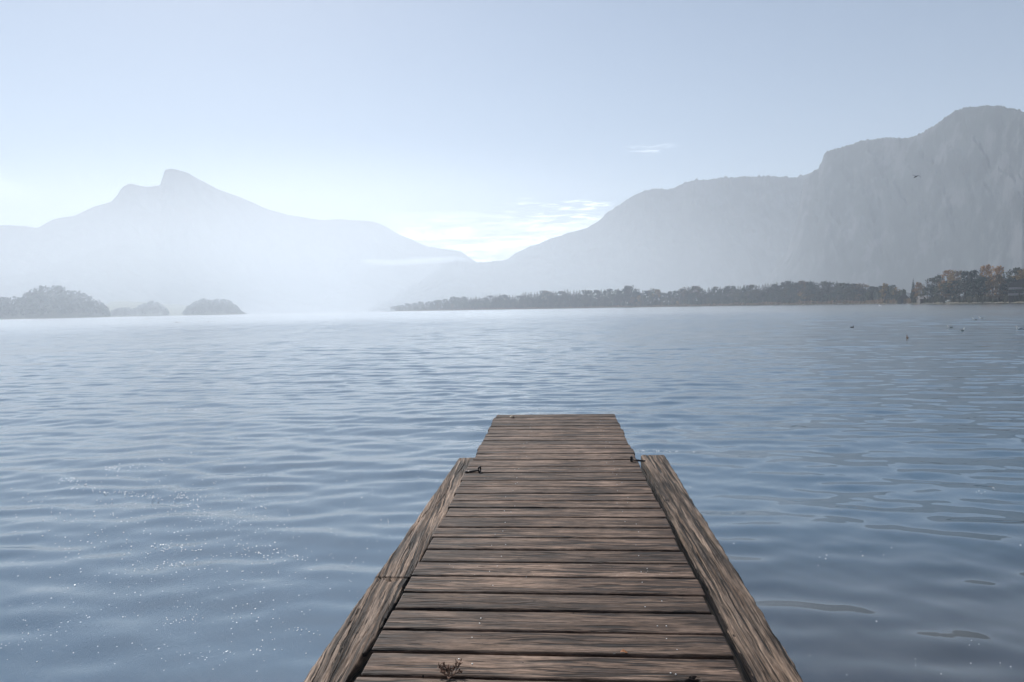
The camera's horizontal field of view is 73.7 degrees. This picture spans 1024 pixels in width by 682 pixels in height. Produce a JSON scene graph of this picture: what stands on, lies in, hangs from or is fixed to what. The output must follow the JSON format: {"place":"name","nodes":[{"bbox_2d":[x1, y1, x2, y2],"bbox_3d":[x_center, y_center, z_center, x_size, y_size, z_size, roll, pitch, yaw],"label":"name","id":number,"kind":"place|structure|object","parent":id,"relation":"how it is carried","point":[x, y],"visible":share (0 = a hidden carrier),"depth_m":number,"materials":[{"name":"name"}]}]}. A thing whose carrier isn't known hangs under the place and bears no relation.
{"place":"outdoors","nodes":[
{"label":"outdoors","id":0,"kind":"place"},
{"bbox_2d":[0,292,109,318],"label":"headland","id":1,"kind":"structure","parent":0,"point":[55,313],"depth_m":1531.31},
{"bbox_2d":[0,285,110,315],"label":"woodland","id":2,"kind":"object","parent":1,"relation":"on","point":[7,304],"visible":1,"depth_m":1574.66,"materials":[{"name":"grey plant"}]},
{"bbox_2d":[112,306,167,316],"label":"headland","id":3,"kind":"structure","parent":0,"point":[150,313],"depth_m":1740.96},
{"bbox_2d":[111,300,169,315],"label":"woodland","id":4,"kind":"object","parent":3,"relation":"on","point":[144,307],"visible":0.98,"depth_m":1775.41,"materials":[{"name":"grey plant"}]},
{"bbox_2d":[105,301,186,316],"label":"headland","id":5,"kind":"structure","parent":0,"point":[174,309],"depth_m":1907.60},
{"bbox_2d":[0,245,366,313],"bbox_3d":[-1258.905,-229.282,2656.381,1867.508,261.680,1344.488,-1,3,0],"label":"foothill","id":6,"kind":"structure","parent":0,"point":[127,273],"depth_m":2455.07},
{"bbox_2d":[186,308,237,314],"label":"headland","id":7,"kind":"structure","parent":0,"point":[215,313],"depth_m":1744.69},
{"bbox_2d":[181,298,245,314],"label":"woodland","id":8,"kind":"object","parent":7,"relation":"on","point":[209,305],"visible":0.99,"depth_m":1782.23,"materials":[{"name":"grey plant"}]},
{"bbox_2d":[0,169,476,298],"bbox_3d":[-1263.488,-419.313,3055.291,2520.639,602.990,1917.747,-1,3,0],"label":"mountain","id":9,"kind":"structure","parent":0,"point":[184,214],"depth_m":2827.01,"materials":[{"name":"grey stone"}]},
{"bbox_2d":[319,257,435,309],"bbox_3d":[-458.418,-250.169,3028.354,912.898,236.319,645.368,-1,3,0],"label":"foothill","id":10,"kind":"structure","parent":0,"point":[361,283],"depth_m":2862.88,"materials":[{"name":"grey stone"}]},
{"bbox_2d":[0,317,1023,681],"bbox_3d":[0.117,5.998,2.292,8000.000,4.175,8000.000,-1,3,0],"label":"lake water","id":11,"kind":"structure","parent":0,"point":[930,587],"depth_m":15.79,"materials":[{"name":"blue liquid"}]},
{"bbox_2d":[0,303,1023,547],"bbox_3d":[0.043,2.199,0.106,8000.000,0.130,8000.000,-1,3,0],"label":"lake water","id":12,"kind":"structure","parent":0,"point":[116,339],"depth_m":34.41,"materials":[{"name":"blue liquid"}]},
{"bbox_2d":[1,401,1010,671],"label":"floating bubbles","id":13,"kind":"object","parent":12,"relation":"on","point":[201,549],"visible":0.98,"depth_m":6.57,"materials":[{"name":"white"}]},
{"bbox_2d":[304,414,802,681],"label":"wooden pier","id":14,"kind":"structure","parent":12,"relation":"in","point":[557,547],"depth_m":3.83,"materials":[{"name":"brown wood"}]},
{"bbox_2d":[437,658,462,678],"bbox_3d":[-0.251,1.316,2.743,0.109,0.051,0.078,-1,3,4],"label":"dry sprig","id":15,"kind":"object","parent":14,"relation":"on","point":[448,668],"visible":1,"depth_m":2.75,"materials":[{"name":"brown plant"}]},
{"bbox_2d":[0,0,1023,262],"label":"sky","id":16,"kind":"structure","parent":0,"point":[484,130],"materials":[{"name":"blue"}]},
{"bbox_2d":[364,169,817,311],"bbox_3d":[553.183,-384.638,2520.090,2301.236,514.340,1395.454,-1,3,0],"label":"mountain","id":17,"kind":"structure","parent":0,"point":[722,233],"depth_m":2619.52,"materials":[{"name":"grey stone"}]},
{"bbox_2d":[403,297,1023,310],"bbox_3d":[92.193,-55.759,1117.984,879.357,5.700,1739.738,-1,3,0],"label":"shore land","id":18,"kind":"structure","parent":0,"point":[773,304],"depth_m":670.91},
{"bbox_2d":[448,296,457,306],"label":"leafy tree","id":19,"kind":"object","parent":18,"relation":"on","point":[451,298],"visible":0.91,"depth_m":1619.93,"materials":[{"name":"grey plant"}]},
{"bbox_2d":[482,296,494,307],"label":"leafy tree","id":20,"kind":"object","parent":18,"relation":"on","point":[489,300],"visible":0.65,"depth_m":1521.09,"materials":[{"name":"grey plant"}]},
{"bbox_2d":[489,294,502,308],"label":"conifer tree","id":21,"kind":"object","parent":18,"relation":"on","point":[495,303],"visible":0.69,"depth_m":1499.32,"materials":[{"name":"grey plant"}]},
{"bbox_2d":[497,294,508,304],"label":"leafy tree","id":22,"kind":"object","parent":18,"relation":"on","point":[501,299],"visible":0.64,"depth_m":1490.06,"materials":[{"name":"grey plant"}]},
{"bbox_2d":[509,299,516,307],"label":"tree","id":23,"kind":"object","parent":18,"relation":"on","point":[514,303],"visible":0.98,"depth_m":1437.74,"materials":[{"name":"grey plant"}]},
{"bbox_2d":[519,298,526,307],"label":"tree","id":24,"kind":"object","parent":18,"relation":"on","point":[523,301],"visible":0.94,"depth_m":1403.94,"materials":[{"name":"grey plant"}]},
{"bbox_2d":[518,292,528,307],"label":"conifer tree","id":25,"kind":"object","parent":18,"relation":"on","point":[524,297],"visible":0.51,"depth_m":1423.34,"materials":[{"name":"grey plant"}]},
{"bbox_2d":[525,292,533,308],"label":"conifer tree","id":26,"kind":"object","parent":18,"relation":"on","point":[531,296],"visible":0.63,"depth_m":1401.66,"materials":[{"name":"grey plant"}]},
{"bbox_2d":[533,291,545,304],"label":"leafy tree","id":27,"kind":"object","parent":18,"relation":"on","point":[540,297],"visible":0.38,"depth_m":1374.85,"materials":[{"name":"grey plant"}]},
{"bbox_2d":[539,292,551,305],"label":"leafy tree","id":28,"kind":"object","parent":18,"relation":"on","point":[547,293],"visible":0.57,"depth_m":1352.60,"materials":[{"name":"grey plant"}]},
{"bbox_2d":[543,295,552,307],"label":"tree","id":29,"kind":"object","parent":18,"relation":"on","point":[549,297],"visible":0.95,"depth_m":1336.38,"materials":[{"name":"grey plant"}]},
{"bbox_2d":[549,292,559,306],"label":"conifer tree","id":30,"kind":"object","parent":18,"relation":"on","point":[554,296],"visible":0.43,"depth_m":1332.82,"materials":[{"name":"grey plant"}]},
{"bbox_2d":[557,291,568,307],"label":"conifer tree","id":31,"kind":"object","parent":18,"relation":"on","point":[562,298],"visible":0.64,"depth_m":1296.29,"materials":[{"name":"grey plant"}]},
{"bbox_2d":[560,289,572,307],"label":"conifer tree","id":32,"kind":"object","parent":18,"relation":"on","point":[567,294],"visible":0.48,"depth_m":1295.07,"materials":[{"name":"grey plant"}]},
{"bbox_2d":[563,297,572,306],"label":"tree","id":33,"kind":"object","parent":18,"relation":"on","point":[569,298],"visible":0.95,"depth_m":1268.64,"materials":[{"name":"grey plant"}]},
{"bbox_2d":[571,290,582,307],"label":"conifer tree","id":34,"kind":"object","parent":18,"relation":"on","point":[577,298],"visible":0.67,"depth_m":1256.11,"materials":[{"name":"grey plant"}]},
{"bbox_2d":[576,290,588,303],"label":"leafy tree","id":35,"kind":"object","parent":18,"relation":"on","point":[583,295],"visible":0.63,"depth_m":1251.57,"materials":[{"name":"grey plant"}]},
{"bbox_2d":[582,298,589,305],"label":"tree","id":36,"kind":"object","parent":18,"relation":"on","point":[585,301],"visible":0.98,"depth_m":1228.28,"materials":[{"name":"grey plant"}]},
{"bbox_2d":[588,290,597,302],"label":"leafy tree","id":37,"kind":"object","parent":18,"relation":"on","point":[591,298],"visible":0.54,"depth_m":1234.26,"materials":[{"name":"grey plant"}]},
{"bbox_2d":[594,290,600,300],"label":"leafy tree","id":38,"kind":"object","parent":18,"relation":"on","point":[597,292],"visible":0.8,"depth_m":1219.11,"materials":[{"name":"grey plant"}]},
{"bbox_2d":[600,290,612,303],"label":"leafy tree","id":39,"kind":"object","parent":18,"relation":"on","point":[604,292],"visible":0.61,"depth_m":1190.71,"materials":[{"name":"grey plant"}]},
{"bbox_2d":[604,294,614,305],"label":"tree","id":40,"kind":"object","parent":18,"relation":"on","point":[609,299],"visible":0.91,"depth_m":1164.47,"materials":[{"name":"grey plant"}]},
{"bbox_2d":[617,289,628,303],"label":"leafy tree","id":41,"kind":"object","parent":18,"relation":"on","point":[624,290],"visible":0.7,"depth_m":1134.69,"materials":[{"name":"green plant"}]},
{"bbox_2d":[619,295,630,305],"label":"tree","id":42,"kind":"object","parent":18,"relation":"on","point":[626,300],"visible":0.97,"depth_m":1123.19,"materials":[{"name":"grey plant"}]},
{"bbox_2d":[620,285,635,302],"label":"leafy tree","id":43,"kind":"object","parent":18,"relation":"on","point":[626,287],"visible":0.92,"depth_m":1125.58,"materials":[{"name":"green plant"}]},
{"bbox_2d":[625,288,638,298],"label":"leafy tree","id":44,"kind":"object","parent":18,"relation":"on","point":[635,291],"visible":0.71,"depth_m":1126.99,"materials":[{"name":"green plant"}]},
{"bbox_2d":[638,295,644,305],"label":"tree","id":45,"kind":"object","parent":18,"relation":"on","point":[643,297],"visible":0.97,"depth_m":1074.56,"materials":[{"name":"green plant"}]},
{"bbox_2d":[398,287,905,310],"bbox_3d":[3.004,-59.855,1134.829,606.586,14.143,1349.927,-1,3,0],"label":"undergrowth","id":46,"kind":"object","parent":18,"relation":"on","point":[829,299],"visible":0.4,"depth_m":859.69,"materials":[{"name":"green plant"}]},
{"bbox_2d":[647,288,659,299],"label":"leafy tree","id":47,"kind":"object","parent":18,"relation":"on","point":[650,292],"visible":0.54,"depth_m":1070.92,"materials":[{"name":"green plant"}]},
{"bbox_2d":[650,289,659,300],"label":"leafy tree","id":48,"kind":"object","parent":18,"relation":"on","point":[657,291],"visible":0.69,"depth_m":1062.85,"materials":[{"name":"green plant"}]},
{"bbox_2d":[661,297,668,304],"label":"tree","id":49,"kind":"object","parent":18,"relation":"on","point":[665,300],"visible":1,"depth_m":1010.60,"materials":[{"name":"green plant"}]},
{"bbox_2d":[429,298,911,309],"bbox_3d":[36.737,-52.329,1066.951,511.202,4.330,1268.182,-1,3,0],"label":"reed bed","id":50,"kind":"object","parent":18,"relation":"on","point":[880,301],"visible":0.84,"depth_m":762.60,"materials":[{"name":"grey plant"}]},
{"bbox_2d":[667,291,675,303],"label":"leafy tree","id":51,"kind":"object","parent":18,"relation":"on","point":[668,295],"visible":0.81,"depth_m":1026.96,"materials":[{"name":"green plant"}]},
{"bbox_2d":[680,286,691,301],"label":"conifer tree","id":52,"kind":"object","parent":18,"relation":"on","point":[688,288],"visible":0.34,"depth_m":972.87,"materials":[{"name":"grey plant"}]},
{"bbox_2d":[689,293,698,304],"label":"tree","id":53,"kind":"object","parent":18,"relation":"on","point":[694,296],"visible":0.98,"depth_m":934.39,"materials":[{"name":"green plant"}]},
{"bbox_2d":[686,286,701,298],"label":"leafy tree","id":54,"kind":"object","parent":18,"relation":"on","point":[693,289],"visible":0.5,"depth_m":956.27,"materials":[{"name":"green plant"}]},
{"bbox_2d":[691,288,704,301],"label":"leafy tree","id":55,"kind":"object","parent":18,"relation":"on","point":[700,289],"visible":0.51,"depth_m":942.21,"materials":[{"name":"grey plant"}]},
{"bbox_2d":[710,288,722,297],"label":"leafy tree","id":56,"kind":"object","parent":18,"relation":"on","point":[714,290],"visible":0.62,"depth_m":904.91,"materials":[{"name":"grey plant"}]},
{"bbox_2d":[723,286,733,298],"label":"leafy tree","id":57,"kind":"object","parent":18,"relation":"on","point":[728,289],"visible":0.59,"depth_m":874.66,"materials":[{"name":"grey plant"}]},
{"bbox_2d":[728,287,736,298],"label":"leafy tree","id":58,"kind":"object","parent":18,"relation":"on","point":[731,292],"visible":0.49,"depth_m":864.87,"materials":[{"name":"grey plant"}]},
{"bbox_2d":[739,285,752,296],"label":"leafy tree","id":59,"kind":"object","parent":18,"relation":"on","point":[744,289],"visible":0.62,"depth_m":820.38,"materials":[{"name":"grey plant"}]},
{"bbox_2d":[746,284,757,293],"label":"leafy tree","id":60,"kind":"object","parent":18,"relation":"on","point":[752,286],"visible":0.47,"depth_m":815.77,"materials":[{"name":"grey plant"}]},
{"bbox_2d":[750,290,760,302],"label":"tree","id":61,"kind":"object","parent":18,"relation":"on","point":[755,291],"visible":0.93,"depth_m":788.32,"materials":[{"name":"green plant"}]},
{"bbox_2d":[753,284,765,303],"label":"conifer tree","id":62,"kind":"object","parent":18,"relation":"on","point":[762,290],"visible":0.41,"depth_m":786.06,"materials":[{"name":"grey plant"}]},
{"bbox_2d":[758,292,766,302],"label":"tree","id":63,"kind":"object","parent":18,"relation":"on","point":[763,295],"visible":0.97,"depth_m":770.49,"materials":[{"name":"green plant"}]},
{"bbox_2d":[771,283,787,295],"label":"leafy tree","id":64,"kind":"object","parent":18,"relation":"on","point":[777,290],"visible":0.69,"depth_m":748.48,"materials":[{"name":"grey plant"}]},
{"bbox_2d":[788,282,800,294],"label":"leafy tree","id":65,"kind":"object","parent":18,"relation":"on","point":[798,286],"visible":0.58,"depth_m":714.24,"materials":[{"name":"green plant"}]},
{"bbox_2d":[787,281,801,299],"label":"leafy tree","id":66,"kind":"object","parent":18,"relation":"on","point":[791,285],"visible":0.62,"depth_m":719.84,"materials":[{"name":"green plant"}]},
{"bbox_2d":[793,281,807,292],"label":"leafy tree","id":67,"kind":"object","parent":18,"relation":"on","point":[800,282],"visible":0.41,"depth_m":712.19,"materials":[{"name":"green plant"}]},
{"bbox_2d":[805,282,815,299],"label":"leafy tree","id":68,"kind":"object","parent":18,"relation":"on","point":[809,284],"visible":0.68,"depth_m":682.22,"materials":[{"name":"green plant"}]},
{"bbox_2d":[808,282,819,296],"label":"leafy tree","id":69,"kind":"object","parent":18,"relation":"on","point":[813,287],"visible":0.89,"depth_m":676.35,"materials":[{"name":"green plant"}]},
{"bbox_2d":[811,283,832,302],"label":"conifer tree","id":70,"kind":"object","parent":18,"relation":"on","point":[825,288],"visible":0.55,"depth_m":650.36,"materials":[{"name":"green plant"}]},
{"bbox_2d":[838,282,850,290],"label":"leafy tree","id":71,"kind":"object","parent":18,"relation":"on","point":[848,285],"visible":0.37,"depth_m":610.30,"materials":[{"name":"green plant"}]},
{"bbox_2d":[854,283,870,292],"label":"golden tree","id":72,"kind":"object","parent":18,"relation":"on","point":[865,286],"visible":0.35,"depth_m":600.17,"materials":[{"name":"brown plant"}]},
{"bbox_2d":[868,287,873,299],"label":"conifer tree","id":73,"kind":"object","parent":18,"relation":"on","point":[871,295],"visible":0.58,"depth_m":540.43,"materials":[{"name":"green plant"}]},
{"bbox_2d":[879,283,888,298],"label":"autumn tree","id":74,"kind":"object","parent":18,"relation":"on","point":[883,289],"visible":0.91,"depth_m":511.68,"materials":[{"name":"brown plant"}]},
{"bbox_2d":[892,287,900,299],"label":"thin tree","id":75,"kind":"object","parent":18,"relation":"on","point":[895,288],"visible":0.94,"depth_m":486.92,"materials":[{"name":"green plant"}]},
{"bbox_2d":[897,293,908,303],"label":"boathouse","id":76,"kind":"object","parent":18,"relation":"on","point":[901,298],"visible":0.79,"depth_m":451.32,"materials":[{"name":"brown wood"}]},
{"bbox_2d":[909,282,915,301],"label":"conifer tree","id":77,"kind":"object","parent":18,"relation":"on","point":[912,293],"visible":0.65,"depth_m":435.56,"materials":[{"name":"green plant"}]},
{"bbox_2d":[912,282,921,298],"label":"autumn tree","id":78,"kind":"object","parent":18,"relation":"on","point":[917,284],"visible":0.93,"depth_m":428.91,"materials":[{"name":"brown plant"}]},
{"bbox_2d":[917,285,924,295],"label":"autumn tree","id":79,"kind":"object","parent":18,"relation":"on","point":[921,291],"visible":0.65,"depth_m":426.23,"materials":[{"name":"brown plant"}]},
{"bbox_2d":[916,296,928,303],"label":"lakeside shed","id":80,"kind":"structure","parent":18,"relation":"on","point":[920,299],"depth_m":416.82,"materials":[{"name":"grey wood"}]},
{"bbox_2d":[919,287,931,298],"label":"leafy tree","id":81,"kind":"object","parent":18,"relation":"on","point":[925,292],"visible":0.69,"depth_m":413.81,"materials":[{"name":"green plant"}]},
{"bbox_2d":[925,277,937,295],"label":"leafy tree","id":82,"kind":"object","parent":18,"relation":"on","point":[932,280],"visible":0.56,"depth_m":413.61,"materials":[{"name":"green plant"}]},
{"bbox_2d":[931,274,946,295],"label":"leafy tree","id":83,"kind":"object","parent":18,"relation":"on","point":[938,278],"visible":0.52,"depth_m":409.15,"materials":[{"name":"green plant"}]},
{"bbox_2d":[937,269,953,297],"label":"autumn tree","id":84,"kind":"object","parent":18,"relation":"on","point":[947,273],"visible":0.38,"depth_m":400.02,"materials":[{"name":"brown plant"}]},
{"bbox_2d":[947,270,962,296],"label":"autumn tree","id":85,"kind":"object","parent":18,"relation":"on","point":[950,276],"visible":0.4,"depth_m":394.07,"materials":[{"name":"brown plant"}]},
{"bbox_2d":[949,270,962,295],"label":"thin tree","id":86,"kind":"object","parent":18,"relation":"on","point":[956,274],"visible":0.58,"depth_m":382.96,"materials":[{"name":"green plant"}]},
{"bbox_2d":[946,280,967,298],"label":"leafy tree","id":87,"kind":"object","parent":18,"relation":"on","point":[955,296],"visible":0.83,"depth_m":376.72,"materials":[{"name":"green plant"}]},
{"bbox_2d":[955,280,970,297],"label":"leafy tree","id":88,"kind":"object","parent":18,"relation":"on","point":[963,287],"visible":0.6,"depth_m":371.72,"materials":[{"name":"green plant"}]},
{"bbox_2d":[955,270,974,289],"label":"leafy tree","id":89,"kind":"object","parent":18,"relation":"on","point":[964,274],"visible":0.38,"depth_m":377.28,"materials":[{"name":"green plant"}]},
{"bbox_2d":[913,293,1023,302],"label":"undergrowth","id":90,"kind":"object","parent":18,"relation":"on","point":[971,299],"visible":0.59,"depth_m":356.48,"materials":[{"name":"green plant"}]},
{"bbox_2d":[963,270,978,293],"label":"leafy tree","id":91,"kind":"object","parent":18,"relation":"on","point":[974,275],"visible":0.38,"depth_m":371.31,"materials":[{"name":"green plant"}]},
{"bbox_2d":[974,269,984,297],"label":"conifer tree","id":92,"kind":"object","parent":18,"relation":"on","point":[981,276],"visible":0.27,"depth_m":361.80,"materials":[{"name":"green plant"}]},
{"bbox_2d":[973,276,994,297],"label":"leafy tree","id":93,"kind":"object","parent":18,"relation":"on","point":[982,282],"visible":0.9,"depth_m":351.34,"materials":[{"name":"green plant"}]},
{"bbox_2d":[980,264,995,294],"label":"autumn tree","id":94,"kind":"object","parent":18,"relation":"on","point":[986,270],"visible":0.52,"depth_m":361.11,"materials":[{"name":"brown plant"}]},
{"bbox_2d":[982,274,1000,296],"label":"leafy tree","id":95,"kind":"object","parent":18,"relation":"on","point":[987,283],"visible":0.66,"depth_m":347.26,"materials":[{"name":"green plant"}]},
{"bbox_2d":[984,278,1008,298],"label":"leafy tree","id":96,"kind":"object","parent":18,"relation":"on","point":[1003,281],"visible":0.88,"depth_m":334.87,"materials":[{"name":"green plant"}]},
{"bbox_2d":[990,265,1003,294],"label":"autumn tree","id":97,"kind":"object","parent":18,"relation":"on","point":[997,270],"visible":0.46,"depth_m":353.20,"materials":[{"name":"brown plant"}]},
{"bbox_2d":[996,274,1008,297],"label":"conifer tree","id":98,"kind":"object","parent":18,"relation":"on","point":[1002,284],"visible":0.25,"depth_m":338.49,"materials":[{"name":"green plant"}]},
{"bbox_2d":[1000,278,1016,293],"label":"leafy tree","id":99,"kind":"object","parent":18,"relation":"on","point":[1005,286],"visible":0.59,"depth_m":331.68,"materials":[{"name":"green plant"}]},
{"bbox_2d":[1001,271,1015,278],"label":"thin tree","id":100,"kind":"object","parent":18,"relation":"on","point":[1007,274],"visible":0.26,"depth_m":342.69,"materials":[{"name":"green plant"}]},
{"bbox_2d":[1006,267,1022,283],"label":"leafy tree","id":101,"kind":"object","parent":18,"relation":"on","point":[1015,269],"visible":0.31,"depth_m":337.68,"materials":[{"name":"green plant"}]},
{"bbox_2d":[1008,278,1023,302],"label":"villa","id":102,"kind":"object","parent":18,"relation":"on","point":[1015,285],"visible":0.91,"depth_m":320.89,"materials":[{"name":"beige"}]},
{"bbox_2d":[1011,268,1023,279],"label":"autumn tree","id":103,"kind":"object","parent":18,"relation":"on","point":[1019,277],"visible":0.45,"depth_m":331.76,"materials":[{"name":"green plant"}]},
{"bbox_2d":[754,105,1023,296],"bbox_3d":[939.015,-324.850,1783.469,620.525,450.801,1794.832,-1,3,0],"label":"mountain","id":104,"kind":"structure","parent":0,"point":[874,212],"depth_m":1599.43,"materials":[{"name":"grey stone"}]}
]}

